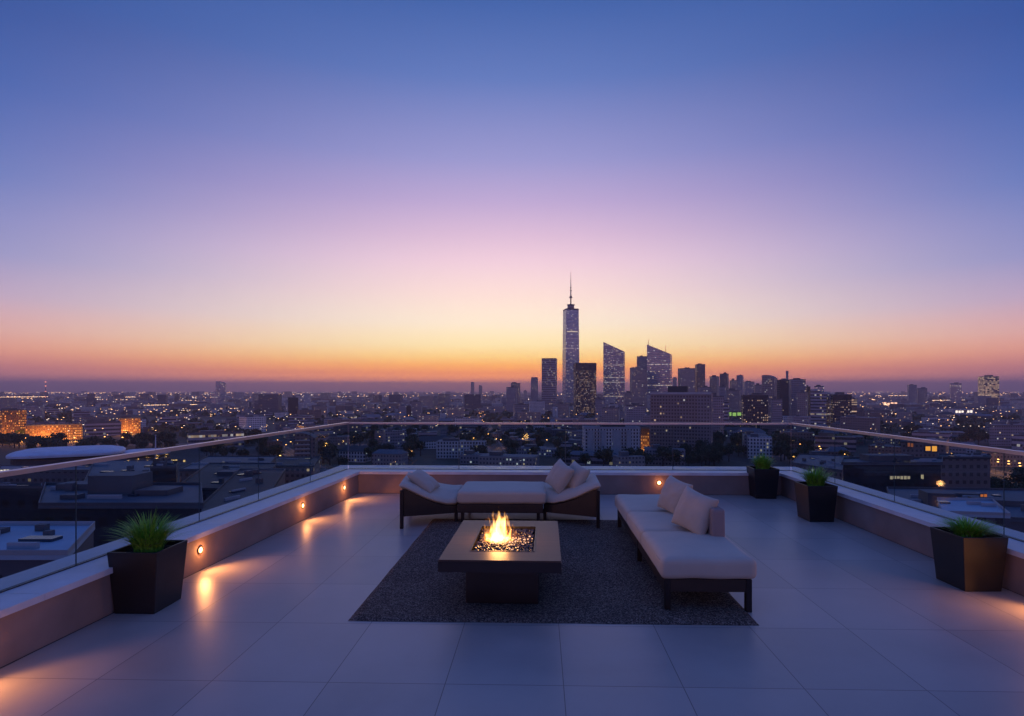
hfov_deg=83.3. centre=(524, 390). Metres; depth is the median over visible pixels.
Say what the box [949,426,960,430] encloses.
broadleaf tree
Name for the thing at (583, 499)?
chaise
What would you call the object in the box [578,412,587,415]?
building
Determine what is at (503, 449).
pavement
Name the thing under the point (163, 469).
dark tower stub
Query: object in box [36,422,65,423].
apartment block
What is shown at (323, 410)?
apartment block
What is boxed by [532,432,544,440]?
broadleaf tree
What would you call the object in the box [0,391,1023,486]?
ground
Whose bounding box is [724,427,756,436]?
office block
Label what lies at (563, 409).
apartment block
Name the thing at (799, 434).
apartment block
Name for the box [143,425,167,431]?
building
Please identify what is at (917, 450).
shop block
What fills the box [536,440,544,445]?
broadleaf tree
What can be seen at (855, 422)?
apartment block
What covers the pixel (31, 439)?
broadleaf tree
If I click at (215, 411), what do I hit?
apartment block
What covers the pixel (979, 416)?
building
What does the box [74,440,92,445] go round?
broadleaf tree
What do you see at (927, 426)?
office block
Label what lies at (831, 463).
hall
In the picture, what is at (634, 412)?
apartment block
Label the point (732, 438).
broadleaf tree
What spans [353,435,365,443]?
broadleaf tree
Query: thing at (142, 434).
broadleaf tree
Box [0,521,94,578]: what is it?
flat roof building
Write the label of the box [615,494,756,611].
sofa
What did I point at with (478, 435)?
broadleaf tree
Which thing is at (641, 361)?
apartment tower
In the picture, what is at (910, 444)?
lit shop
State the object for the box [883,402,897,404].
petrol canopy
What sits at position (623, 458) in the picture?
apartment block
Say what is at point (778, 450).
broadleaf tree
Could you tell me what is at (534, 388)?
apartment tower
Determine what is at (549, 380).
slab tower
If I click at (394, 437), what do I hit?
office block
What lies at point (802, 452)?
broadleaf tree
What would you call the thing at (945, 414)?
apartment block
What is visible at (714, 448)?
broadleaf tree
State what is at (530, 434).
apartment block
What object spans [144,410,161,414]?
apartment block
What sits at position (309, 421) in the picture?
apartment block
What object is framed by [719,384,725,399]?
apartment tower
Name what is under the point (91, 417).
apartment block
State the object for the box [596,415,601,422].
apartment block
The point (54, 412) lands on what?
office block
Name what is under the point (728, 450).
broadleaf tree
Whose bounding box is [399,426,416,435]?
apartment block
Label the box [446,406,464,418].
apartment block
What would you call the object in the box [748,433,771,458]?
apartment block
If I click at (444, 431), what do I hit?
office block
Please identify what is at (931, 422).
apartment block
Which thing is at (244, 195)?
sky
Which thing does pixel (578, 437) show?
apartment block
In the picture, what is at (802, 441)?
broadleaf tree
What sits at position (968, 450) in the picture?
apartment block
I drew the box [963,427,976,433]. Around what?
broadleaf tree
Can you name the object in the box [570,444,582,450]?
broadleaf tree
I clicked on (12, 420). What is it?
office block
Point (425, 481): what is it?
pillow
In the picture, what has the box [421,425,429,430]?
broadleaf tree
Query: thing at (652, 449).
office block
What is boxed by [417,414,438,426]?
apartment block
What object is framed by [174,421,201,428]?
apartment block
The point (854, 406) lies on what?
apartment block
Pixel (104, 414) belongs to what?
apartment block
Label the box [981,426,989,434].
apartment block
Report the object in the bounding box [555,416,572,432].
office block
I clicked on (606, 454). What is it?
broadleaf tree
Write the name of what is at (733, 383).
apartment tower
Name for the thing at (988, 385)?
office tower
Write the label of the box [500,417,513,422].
office block
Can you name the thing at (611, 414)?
apartment block
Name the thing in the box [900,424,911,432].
broadleaf tree
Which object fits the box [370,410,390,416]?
office block
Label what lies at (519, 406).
apartment block
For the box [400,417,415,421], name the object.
apartment block
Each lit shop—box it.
[907,442,913,447]
[924,445,937,451]
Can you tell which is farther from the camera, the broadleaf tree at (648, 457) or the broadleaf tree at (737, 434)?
the broadleaf tree at (737, 434)
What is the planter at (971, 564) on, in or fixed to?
on the terrace floor
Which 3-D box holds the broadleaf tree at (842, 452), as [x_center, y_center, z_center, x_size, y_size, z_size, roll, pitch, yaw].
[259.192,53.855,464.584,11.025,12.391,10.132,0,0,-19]
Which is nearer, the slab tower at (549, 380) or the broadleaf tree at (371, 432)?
the broadleaf tree at (371, 432)
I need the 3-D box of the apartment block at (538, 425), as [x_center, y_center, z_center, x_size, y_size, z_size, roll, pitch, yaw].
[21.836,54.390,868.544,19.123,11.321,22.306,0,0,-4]
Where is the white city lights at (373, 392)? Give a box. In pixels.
[21,392,1015,429]
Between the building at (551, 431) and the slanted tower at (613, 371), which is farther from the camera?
the slanted tower at (613, 371)
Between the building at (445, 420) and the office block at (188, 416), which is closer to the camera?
the building at (445, 420)
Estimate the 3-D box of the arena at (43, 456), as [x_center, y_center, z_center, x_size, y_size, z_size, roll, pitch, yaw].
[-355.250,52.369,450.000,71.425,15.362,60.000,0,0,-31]
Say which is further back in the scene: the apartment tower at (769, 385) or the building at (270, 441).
the apartment tower at (769, 385)
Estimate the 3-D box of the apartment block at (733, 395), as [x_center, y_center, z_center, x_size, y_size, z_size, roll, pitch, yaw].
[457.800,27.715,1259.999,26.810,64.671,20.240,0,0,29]
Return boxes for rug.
[348,519,758,624]
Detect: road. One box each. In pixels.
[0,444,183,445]
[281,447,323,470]
[479,414,502,450]
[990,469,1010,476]
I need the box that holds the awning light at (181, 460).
[171,459,185,461]
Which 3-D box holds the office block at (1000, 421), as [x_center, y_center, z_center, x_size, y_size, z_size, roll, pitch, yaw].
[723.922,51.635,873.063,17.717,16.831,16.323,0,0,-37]
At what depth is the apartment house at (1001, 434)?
620.00 m
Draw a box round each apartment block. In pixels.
[27,420,34,423]
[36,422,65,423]
[79,415,108,420]
[95,412,115,417]
[116,419,145,427]
[133,408,150,414]
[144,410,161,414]
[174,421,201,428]
[210,409,224,414]
[222,413,231,416]
[222,418,238,424]
[239,415,265,431]
[274,411,288,419]
[283,426,294,438]
[297,408,320,419]
[304,420,317,422]
[314,405,326,418]
[327,417,360,434]
[329,433,349,445]
[338,445,372,461]
[356,407,366,413]
[361,419,383,426]
[371,449,408,464]
[374,429,386,441]
[385,413,405,418]
[386,421,416,426]
[392,414,405,420]
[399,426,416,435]
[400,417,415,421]
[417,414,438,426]
[417,435,454,448]
[436,438,486,457]
[440,412,445,417]
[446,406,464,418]
[450,431,468,435]
[455,416,473,425]
[464,417,482,422]
[478,451,538,465]
[491,430,515,440]
[513,402,527,422]
[517,410,540,424]
[524,431,533,437]
[532,424,545,430]
[553,406,557,416]
[558,402,569,417]
[568,436,581,439]
[573,416,596,429]
[595,397,605,416]
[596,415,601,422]
[602,405,619,422]
[613,451,644,465]
[624,403,644,425]
[724,400,729,427]
[726,388,740,416]
[735,428,765,433]
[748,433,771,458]
[760,422,792,434]
[771,396,782,422]
[782,416,792,422]
[785,429,814,447]
[797,390,807,415]
[809,451,827,454]
[820,430,846,434]
[824,446,849,455]
[830,421,839,427]
[840,415,879,437]
[852,397,856,414]
[857,408,866,416]
[866,410,886,420]
[869,441,900,453]
[870,408,894,415]
[874,435,900,444]
[883,416,901,426]
[897,410,911,419]
[914,407,938,415]
[921,416,948,423]
[925,419,951,424]
[929,429,964,434]
[934,424,957,430]
[937,419,954,425]
[938,412,954,416]
[949,407,973,415]
[952,435,972,441]
[961,442,976,452]
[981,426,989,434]
[988,408,999,412]
[990,412,1007,417]
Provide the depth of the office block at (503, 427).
805.84 m
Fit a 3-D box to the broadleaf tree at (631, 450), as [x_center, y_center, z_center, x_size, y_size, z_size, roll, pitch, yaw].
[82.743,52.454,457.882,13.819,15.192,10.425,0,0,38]
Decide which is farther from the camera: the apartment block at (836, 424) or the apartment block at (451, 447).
the apartment block at (836, 424)
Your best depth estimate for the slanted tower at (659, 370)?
1452.20 m
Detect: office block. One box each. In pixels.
[0,408,26,433]
[0,480,41,520]
[21,404,44,418]
[25,423,82,439]
[45,408,62,415]
[72,417,86,427]
[73,409,89,418]
[84,419,120,436]
[118,415,140,432]
[154,405,170,410]
[157,414,179,425]
[179,413,192,419]
[196,423,229,429]
[225,409,234,412]
[235,408,253,415]
[236,414,258,419]
[264,411,272,416]
[288,414,313,424]
[295,423,332,433]
[308,430,328,441]
[324,417,331,424]
[340,414,356,418]
[358,415,373,418]
[361,424,370,432]
[366,414,381,418]
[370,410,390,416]
[383,427,404,447]
[398,404,405,412]
[418,424,432,429]
[419,429,436,436]
[441,428,469,435]
[457,424,488,432]
[460,450,484,463]
[498,421,526,431]
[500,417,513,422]
[516,444,561,456]
[529,400,544,414]
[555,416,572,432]
[561,439,581,450]
[562,450,617,465]
[567,428,581,437]
[620,411,623,419]
[643,413,649,426]
[644,444,684,465]
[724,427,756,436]
[729,418,740,426]
[741,393,767,426]
[742,431,767,454]
[793,415,810,431]
[814,432,855,451]
[831,392,851,422]
[912,429,951,440]
[918,424,938,428]
[949,441,965,452]
[993,419,1008,422]
[1012,432,1023,448]
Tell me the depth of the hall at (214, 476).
205.59 m
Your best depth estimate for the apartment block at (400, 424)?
851.52 m
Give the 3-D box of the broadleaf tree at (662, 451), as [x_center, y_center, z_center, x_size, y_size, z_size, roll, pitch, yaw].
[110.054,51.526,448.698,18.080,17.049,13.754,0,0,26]
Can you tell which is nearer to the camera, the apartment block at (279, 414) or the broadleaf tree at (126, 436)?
the broadleaf tree at (126, 436)
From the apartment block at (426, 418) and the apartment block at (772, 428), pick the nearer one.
the apartment block at (772, 428)
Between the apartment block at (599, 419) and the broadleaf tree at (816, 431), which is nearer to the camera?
the broadleaf tree at (816, 431)
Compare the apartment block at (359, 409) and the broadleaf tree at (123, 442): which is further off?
the apartment block at (359, 409)
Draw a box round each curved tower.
[211,391,217,403]
[216,381,225,402]
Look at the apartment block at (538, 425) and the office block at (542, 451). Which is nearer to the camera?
the office block at (542, 451)
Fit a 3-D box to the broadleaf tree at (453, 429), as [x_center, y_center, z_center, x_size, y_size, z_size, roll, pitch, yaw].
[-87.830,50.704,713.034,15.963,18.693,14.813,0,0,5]
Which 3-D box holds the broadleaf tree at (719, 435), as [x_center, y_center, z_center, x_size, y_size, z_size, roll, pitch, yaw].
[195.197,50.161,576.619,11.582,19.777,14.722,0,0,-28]
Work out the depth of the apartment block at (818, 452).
429.02 m
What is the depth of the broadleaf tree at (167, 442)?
553.10 m
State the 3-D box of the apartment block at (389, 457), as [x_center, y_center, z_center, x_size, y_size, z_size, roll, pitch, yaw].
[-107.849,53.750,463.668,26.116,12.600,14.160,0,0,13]
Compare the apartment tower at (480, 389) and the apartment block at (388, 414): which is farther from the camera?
the apartment tower at (480, 389)
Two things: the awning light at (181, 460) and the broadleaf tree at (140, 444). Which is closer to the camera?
the awning light at (181, 460)
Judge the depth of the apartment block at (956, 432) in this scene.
667.09 m
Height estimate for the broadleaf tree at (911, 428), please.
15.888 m
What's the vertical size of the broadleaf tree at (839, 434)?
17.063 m
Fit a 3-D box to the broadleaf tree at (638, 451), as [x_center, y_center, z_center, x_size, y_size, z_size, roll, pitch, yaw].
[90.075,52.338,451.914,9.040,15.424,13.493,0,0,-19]
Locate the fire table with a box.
[438,520,560,603]
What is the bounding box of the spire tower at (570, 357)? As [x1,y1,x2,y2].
[562,281,578,401]
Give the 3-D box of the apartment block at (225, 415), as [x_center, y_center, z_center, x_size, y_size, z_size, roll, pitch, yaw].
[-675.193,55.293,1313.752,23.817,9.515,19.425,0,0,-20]
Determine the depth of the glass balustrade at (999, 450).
6.05 m
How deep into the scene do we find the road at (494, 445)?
627.50 m
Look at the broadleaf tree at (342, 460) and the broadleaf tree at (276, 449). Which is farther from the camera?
the broadleaf tree at (276, 449)
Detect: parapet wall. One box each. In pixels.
[0,471,358,667]
[327,465,810,494]
[781,473,1023,595]
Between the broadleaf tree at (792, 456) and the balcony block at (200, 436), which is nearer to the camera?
the broadleaf tree at (792, 456)
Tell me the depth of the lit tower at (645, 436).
540.03 m
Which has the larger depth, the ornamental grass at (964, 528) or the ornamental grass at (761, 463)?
the ornamental grass at (761, 463)
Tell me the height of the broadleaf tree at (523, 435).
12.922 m
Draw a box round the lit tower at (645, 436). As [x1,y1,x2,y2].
[641,427,649,450]
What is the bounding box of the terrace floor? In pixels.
[0,493,1023,715]
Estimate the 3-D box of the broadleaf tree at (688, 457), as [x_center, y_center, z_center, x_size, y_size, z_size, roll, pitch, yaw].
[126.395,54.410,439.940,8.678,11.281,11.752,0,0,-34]
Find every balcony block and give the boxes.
[187,430,243,448]
[294,431,317,455]
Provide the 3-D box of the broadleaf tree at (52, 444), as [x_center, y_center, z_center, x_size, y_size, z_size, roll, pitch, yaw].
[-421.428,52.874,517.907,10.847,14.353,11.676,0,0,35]
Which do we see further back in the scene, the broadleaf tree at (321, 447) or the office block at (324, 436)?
the office block at (324, 436)
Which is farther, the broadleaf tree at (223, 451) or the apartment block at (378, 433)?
the apartment block at (378, 433)
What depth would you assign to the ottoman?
7.11 m
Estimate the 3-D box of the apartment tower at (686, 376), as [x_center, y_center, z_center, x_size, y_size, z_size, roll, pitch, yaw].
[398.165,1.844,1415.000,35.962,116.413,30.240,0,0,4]
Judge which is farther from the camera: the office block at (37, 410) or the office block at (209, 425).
the office block at (37, 410)
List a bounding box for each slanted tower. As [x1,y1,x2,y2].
[603,342,624,404]
[647,340,671,394]
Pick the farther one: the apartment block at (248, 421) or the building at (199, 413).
the building at (199, 413)
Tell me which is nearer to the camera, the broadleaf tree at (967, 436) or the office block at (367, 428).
the broadleaf tree at (967, 436)
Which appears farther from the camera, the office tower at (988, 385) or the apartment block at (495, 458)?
the office tower at (988, 385)
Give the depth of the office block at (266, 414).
1312.64 m
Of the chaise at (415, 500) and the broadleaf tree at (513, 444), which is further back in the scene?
the broadleaf tree at (513, 444)
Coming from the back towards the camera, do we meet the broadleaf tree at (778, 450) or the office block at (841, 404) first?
the office block at (841, 404)
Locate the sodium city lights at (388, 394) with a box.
[6,391,1011,432]
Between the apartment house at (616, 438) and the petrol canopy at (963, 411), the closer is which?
the apartment house at (616, 438)
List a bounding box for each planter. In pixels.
[107,540,187,613]
[746,466,779,498]
[794,481,837,521]
[930,527,1008,591]
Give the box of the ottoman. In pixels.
[457,481,546,521]
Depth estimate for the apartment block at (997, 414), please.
1221.68 m
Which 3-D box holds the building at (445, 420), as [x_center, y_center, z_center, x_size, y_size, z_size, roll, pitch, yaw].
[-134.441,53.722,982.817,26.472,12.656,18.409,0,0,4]
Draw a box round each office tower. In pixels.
[288,396,297,415]
[406,404,410,416]
[411,400,421,416]
[573,363,596,415]
[736,375,743,394]
[743,381,753,394]
[777,379,788,415]
[788,378,805,415]
[907,384,916,402]
[917,387,926,402]
[950,382,961,402]
[978,375,998,397]
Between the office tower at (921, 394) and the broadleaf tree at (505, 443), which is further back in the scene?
the office tower at (921, 394)
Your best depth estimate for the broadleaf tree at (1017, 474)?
323.31 m
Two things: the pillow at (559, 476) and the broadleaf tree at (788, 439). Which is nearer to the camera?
the pillow at (559, 476)
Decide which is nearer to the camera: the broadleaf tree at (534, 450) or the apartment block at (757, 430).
the broadleaf tree at (534, 450)
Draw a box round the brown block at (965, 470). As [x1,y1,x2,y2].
[937,452,990,487]
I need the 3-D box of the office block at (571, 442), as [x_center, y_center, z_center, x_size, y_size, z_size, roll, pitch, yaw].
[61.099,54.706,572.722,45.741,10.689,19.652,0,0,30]
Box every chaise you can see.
[399,472,462,528]
[543,473,600,527]
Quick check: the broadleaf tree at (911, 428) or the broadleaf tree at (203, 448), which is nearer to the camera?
the broadleaf tree at (203, 448)
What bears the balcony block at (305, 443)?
on the ground at (427, 457)
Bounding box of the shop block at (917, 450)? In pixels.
[900,437,948,456]
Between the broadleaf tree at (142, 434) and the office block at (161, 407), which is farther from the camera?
the office block at (161, 407)
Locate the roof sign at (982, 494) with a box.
[979,493,986,496]
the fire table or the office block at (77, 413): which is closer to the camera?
the fire table
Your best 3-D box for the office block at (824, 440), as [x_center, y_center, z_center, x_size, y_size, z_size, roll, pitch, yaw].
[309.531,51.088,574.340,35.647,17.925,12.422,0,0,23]
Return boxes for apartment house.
[582,425,639,454]
[982,449,1023,466]
[989,423,1023,445]
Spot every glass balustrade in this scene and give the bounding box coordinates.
[0,422,348,592]
[349,422,790,470]
[791,423,1023,541]
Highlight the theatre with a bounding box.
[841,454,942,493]
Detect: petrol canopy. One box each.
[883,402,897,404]
[955,410,972,412]
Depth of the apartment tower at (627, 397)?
1250.01 m
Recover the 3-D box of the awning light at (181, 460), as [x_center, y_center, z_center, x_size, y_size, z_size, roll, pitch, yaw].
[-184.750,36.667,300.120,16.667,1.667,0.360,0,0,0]
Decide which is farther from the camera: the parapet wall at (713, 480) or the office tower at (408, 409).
the office tower at (408, 409)
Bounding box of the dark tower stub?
[144,457,177,481]
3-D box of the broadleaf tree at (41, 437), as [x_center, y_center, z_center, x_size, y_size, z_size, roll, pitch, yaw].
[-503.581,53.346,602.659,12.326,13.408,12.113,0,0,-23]
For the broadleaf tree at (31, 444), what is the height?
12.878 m
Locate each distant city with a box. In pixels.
[0,391,1023,413]
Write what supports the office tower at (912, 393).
on the ground at (427, 457)
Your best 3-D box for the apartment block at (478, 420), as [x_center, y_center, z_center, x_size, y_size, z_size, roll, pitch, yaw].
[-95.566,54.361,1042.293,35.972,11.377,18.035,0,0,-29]
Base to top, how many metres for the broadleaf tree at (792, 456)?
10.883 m
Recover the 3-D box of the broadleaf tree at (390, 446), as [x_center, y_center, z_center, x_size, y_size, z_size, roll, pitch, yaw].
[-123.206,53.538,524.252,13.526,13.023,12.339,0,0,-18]
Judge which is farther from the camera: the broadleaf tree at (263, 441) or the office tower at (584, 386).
the office tower at (584, 386)
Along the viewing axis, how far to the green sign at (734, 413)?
899.94 m
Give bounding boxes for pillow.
[407,469,439,492]
[545,459,574,493]
[567,461,589,487]
[657,475,692,513]
[671,486,718,533]
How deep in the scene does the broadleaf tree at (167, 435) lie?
605.11 m
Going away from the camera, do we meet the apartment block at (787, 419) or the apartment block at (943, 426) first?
the apartment block at (943, 426)
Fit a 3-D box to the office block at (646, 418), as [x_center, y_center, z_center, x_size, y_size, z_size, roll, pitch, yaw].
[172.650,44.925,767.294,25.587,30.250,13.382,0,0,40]
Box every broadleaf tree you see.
[0,433,6,445]
[4,432,15,446]
[6,433,27,447]
[25,437,39,442]
[25,441,36,448]
[35,435,46,442]
[36,438,52,446]
[44,432,67,441]
[48,438,64,443]
[48,441,63,446]
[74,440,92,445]
[87,435,99,444]
[101,436,116,445]
[116,438,129,446]
[120,431,131,441]
[130,435,141,445]
[134,439,150,448]
[135,432,153,440]
[149,433,162,440]
[151,440,162,447]
[160,432,174,440]
[161,437,178,446]
[200,441,211,455]
[205,438,224,455]
[219,446,228,455]
[228,446,237,455]
[236,448,249,455]
[256,437,267,445]
[259,449,269,455]
[264,444,283,455]
[318,439,332,446]
[318,441,332,462]
[321,446,336,465]
[336,456,348,465]
[349,435,357,444]
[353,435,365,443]
[363,447,376,462]
[366,428,377,438]
[369,438,378,446]
[370,424,378,428]
[373,443,387,449]
[383,442,395,448]
[400,441,415,460]
[404,435,418,444]
[405,426,415,434]
[408,450,414,457]
[415,440,425,455]
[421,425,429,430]
[447,424,459,433]
[457,433,468,439]
[464,433,475,439]
[469,443,487,452]
[474,433,481,439]
[502,439,510,447]
[506,448,516,453]
[507,440,520,448]
[518,433,527,437]
[527,446,539,454]
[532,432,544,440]
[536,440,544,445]
[537,428,545,439]
[551,446,571,459]
[553,439,562,447]
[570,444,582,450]
[578,453,591,465]
[593,446,613,465]
[621,447,633,454]
[634,447,644,454]
[641,453,655,465]
[653,445,676,465]
[665,449,681,465]
[679,443,691,459]
[683,454,696,465]
[693,439,709,450]
[703,446,721,464]
[713,430,725,443]
[720,445,736,461]
[729,435,740,444]
[730,432,741,442]
[734,445,744,455]
[768,434,777,444]
[771,444,789,460]
[775,432,786,442]
[776,440,792,459]
[782,434,796,444]
[788,452,795,460]
[795,444,814,451]
[795,450,808,456]
[798,438,806,445]
[805,440,813,445]
[807,428,823,434]
[834,432,846,435]
[838,450,853,456]
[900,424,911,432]
[900,431,911,436]
[907,425,916,436]
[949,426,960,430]
[952,437,964,441]
[958,433,973,441]
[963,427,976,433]
[972,432,985,444]
[975,428,987,440]
[990,476,1000,487]
[990,480,1022,488]
[1005,467,1023,483]
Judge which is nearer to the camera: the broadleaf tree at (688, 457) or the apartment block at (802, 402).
the broadleaf tree at (688, 457)
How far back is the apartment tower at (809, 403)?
1007.33 m
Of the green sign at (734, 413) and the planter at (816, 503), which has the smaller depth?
the planter at (816, 503)
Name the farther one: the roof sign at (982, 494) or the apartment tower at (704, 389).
the apartment tower at (704, 389)
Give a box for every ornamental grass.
[104,510,193,551]
[751,451,774,468]
[794,464,838,485]
[933,514,1009,537]
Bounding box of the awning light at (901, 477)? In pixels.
[889,475,909,479]
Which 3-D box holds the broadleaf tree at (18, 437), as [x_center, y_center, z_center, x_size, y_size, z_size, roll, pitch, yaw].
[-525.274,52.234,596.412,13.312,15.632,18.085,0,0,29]
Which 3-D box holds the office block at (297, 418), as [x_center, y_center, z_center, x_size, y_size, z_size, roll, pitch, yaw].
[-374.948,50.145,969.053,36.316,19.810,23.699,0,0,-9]
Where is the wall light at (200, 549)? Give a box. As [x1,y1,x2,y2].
[198,546,203,553]
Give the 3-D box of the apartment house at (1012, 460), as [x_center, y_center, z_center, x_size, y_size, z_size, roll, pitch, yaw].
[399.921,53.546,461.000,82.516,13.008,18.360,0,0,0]
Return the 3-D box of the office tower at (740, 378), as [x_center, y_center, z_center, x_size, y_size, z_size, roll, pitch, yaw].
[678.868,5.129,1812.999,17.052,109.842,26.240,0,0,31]
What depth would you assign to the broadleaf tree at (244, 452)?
480.93 m
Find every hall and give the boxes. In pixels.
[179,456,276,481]
[182,462,276,501]
[202,468,284,511]
[276,456,320,483]
[791,453,848,480]
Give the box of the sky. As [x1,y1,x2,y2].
[0,0,1023,391]
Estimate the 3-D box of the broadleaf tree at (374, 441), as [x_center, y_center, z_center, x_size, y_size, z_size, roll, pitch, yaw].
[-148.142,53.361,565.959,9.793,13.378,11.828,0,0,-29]
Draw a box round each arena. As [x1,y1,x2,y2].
[6,445,125,464]
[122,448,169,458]
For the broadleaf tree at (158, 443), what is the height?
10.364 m
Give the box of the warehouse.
[38,471,202,546]
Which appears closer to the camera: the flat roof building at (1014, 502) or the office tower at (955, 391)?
the flat roof building at (1014, 502)
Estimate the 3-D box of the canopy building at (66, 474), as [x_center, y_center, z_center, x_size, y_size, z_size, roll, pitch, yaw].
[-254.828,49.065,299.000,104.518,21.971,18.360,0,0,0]
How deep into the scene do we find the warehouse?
101.49 m
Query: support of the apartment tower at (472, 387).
on the ground at (427, 457)
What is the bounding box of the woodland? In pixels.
[3,397,1020,444]
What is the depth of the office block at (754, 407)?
851.38 m
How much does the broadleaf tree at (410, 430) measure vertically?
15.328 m
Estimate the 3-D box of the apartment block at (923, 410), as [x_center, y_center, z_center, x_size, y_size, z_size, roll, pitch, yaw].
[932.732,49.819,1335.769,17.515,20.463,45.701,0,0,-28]
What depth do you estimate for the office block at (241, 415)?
1116.44 m
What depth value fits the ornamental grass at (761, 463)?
8.87 m
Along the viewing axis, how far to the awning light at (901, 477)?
197.98 m
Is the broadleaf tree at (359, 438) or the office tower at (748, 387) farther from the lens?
the office tower at (748, 387)
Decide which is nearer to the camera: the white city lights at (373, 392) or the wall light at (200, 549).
the wall light at (200, 549)
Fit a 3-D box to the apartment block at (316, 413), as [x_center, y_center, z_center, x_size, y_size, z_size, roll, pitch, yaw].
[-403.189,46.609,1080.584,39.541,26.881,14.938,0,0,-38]
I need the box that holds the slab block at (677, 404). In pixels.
[650,386,712,451]
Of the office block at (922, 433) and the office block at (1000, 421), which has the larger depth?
the office block at (1000, 421)
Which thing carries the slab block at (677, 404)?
on the ground at (427, 457)
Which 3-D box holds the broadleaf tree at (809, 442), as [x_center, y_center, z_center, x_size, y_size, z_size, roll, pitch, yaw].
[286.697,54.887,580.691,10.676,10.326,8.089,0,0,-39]
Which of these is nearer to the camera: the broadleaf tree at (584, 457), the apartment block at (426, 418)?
the broadleaf tree at (584, 457)
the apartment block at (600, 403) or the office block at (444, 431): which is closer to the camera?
the office block at (444, 431)
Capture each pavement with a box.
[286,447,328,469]
[483,415,506,451]
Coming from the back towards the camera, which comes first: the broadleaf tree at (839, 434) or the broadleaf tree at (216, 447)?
the broadleaf tree at (839, 434)
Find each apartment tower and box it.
[471,382,473,393]
[479,385,481,397]
[506,386,516,412]
[511,382,519,403]
[531,377,537,400]
[623,391,631,410]
[630,367,646,410]
[637,355,646,369]
[672,377,676,385]
[678,367,694,391]
[695,363,704,391]
[698,386,709,391]
[710,375,718,395]
[713,393,723,433]
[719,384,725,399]
[720,372,728,389]
[730,379,737,389]
[754,383,761,392]
[762,375,776,421]
[808,390,810,415]
[811,389,830,428]
[814,385,823,390]
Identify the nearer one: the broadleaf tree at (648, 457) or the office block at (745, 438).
the broadleaf tree at (648, 457)
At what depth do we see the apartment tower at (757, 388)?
1251.19 m
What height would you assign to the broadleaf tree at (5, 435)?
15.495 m
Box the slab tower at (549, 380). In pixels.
[542,358,556,403]
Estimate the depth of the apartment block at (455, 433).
697.21 m
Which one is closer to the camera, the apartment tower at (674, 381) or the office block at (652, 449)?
the office block at (652, 449)
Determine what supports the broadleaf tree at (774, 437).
on the ground at (427, 457)
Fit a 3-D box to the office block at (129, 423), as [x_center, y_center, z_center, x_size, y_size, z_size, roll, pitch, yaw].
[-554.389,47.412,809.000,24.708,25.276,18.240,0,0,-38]
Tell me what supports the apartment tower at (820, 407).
on the ground at (427, 457)
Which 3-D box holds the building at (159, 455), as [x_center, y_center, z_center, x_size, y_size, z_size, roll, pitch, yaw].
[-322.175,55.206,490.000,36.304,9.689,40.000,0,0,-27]
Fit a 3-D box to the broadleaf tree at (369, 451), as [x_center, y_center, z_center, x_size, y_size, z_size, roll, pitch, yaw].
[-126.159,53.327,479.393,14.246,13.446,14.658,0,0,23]
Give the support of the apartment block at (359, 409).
on the ground at (427, 457)
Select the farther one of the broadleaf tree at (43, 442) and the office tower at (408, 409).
the office tower at (408, 409)
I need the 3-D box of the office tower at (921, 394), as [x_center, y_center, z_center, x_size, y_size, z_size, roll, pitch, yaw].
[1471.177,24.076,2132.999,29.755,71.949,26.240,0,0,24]
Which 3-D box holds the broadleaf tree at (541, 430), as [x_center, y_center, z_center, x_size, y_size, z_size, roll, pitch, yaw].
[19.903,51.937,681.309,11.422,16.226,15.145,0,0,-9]
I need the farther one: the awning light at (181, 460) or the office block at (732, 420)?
the office block at (732, 420)
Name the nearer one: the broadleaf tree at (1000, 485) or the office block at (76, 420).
the broadleaf tree at (1000, 485)
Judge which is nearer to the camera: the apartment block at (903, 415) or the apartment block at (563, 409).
the apartment block at (903, 415)
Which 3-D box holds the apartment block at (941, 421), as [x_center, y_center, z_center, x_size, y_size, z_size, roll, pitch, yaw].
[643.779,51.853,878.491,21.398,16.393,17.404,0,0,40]
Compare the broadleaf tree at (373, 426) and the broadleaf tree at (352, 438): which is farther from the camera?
the broadleaf tree at (373, 426)
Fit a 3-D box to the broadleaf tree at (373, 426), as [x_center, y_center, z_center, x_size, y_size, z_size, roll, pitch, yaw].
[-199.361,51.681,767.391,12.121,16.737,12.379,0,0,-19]
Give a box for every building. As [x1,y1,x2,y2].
[0,463,90,492]
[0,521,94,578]
[84,459,171,480]
[123,410,132,413]
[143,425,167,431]
[197,410,209,416]
[227,422,238,428]
[266,438,282,448]
[275,422,298,429]
[439,418,452,425]
[504,436,535,447]
[544,427,564,437]
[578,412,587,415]
[815,424,827,429]
[847,433,863,444]
[887,487,1023,532]
[902,420,914,425]
[936,497,1009,528]
[974,414,992,419]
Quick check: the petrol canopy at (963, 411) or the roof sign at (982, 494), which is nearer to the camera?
the roof sign at (982, 494)
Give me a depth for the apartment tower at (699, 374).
1420.52 m
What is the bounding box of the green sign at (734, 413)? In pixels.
[729,412,740,415]
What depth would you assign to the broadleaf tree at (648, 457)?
439.10 m

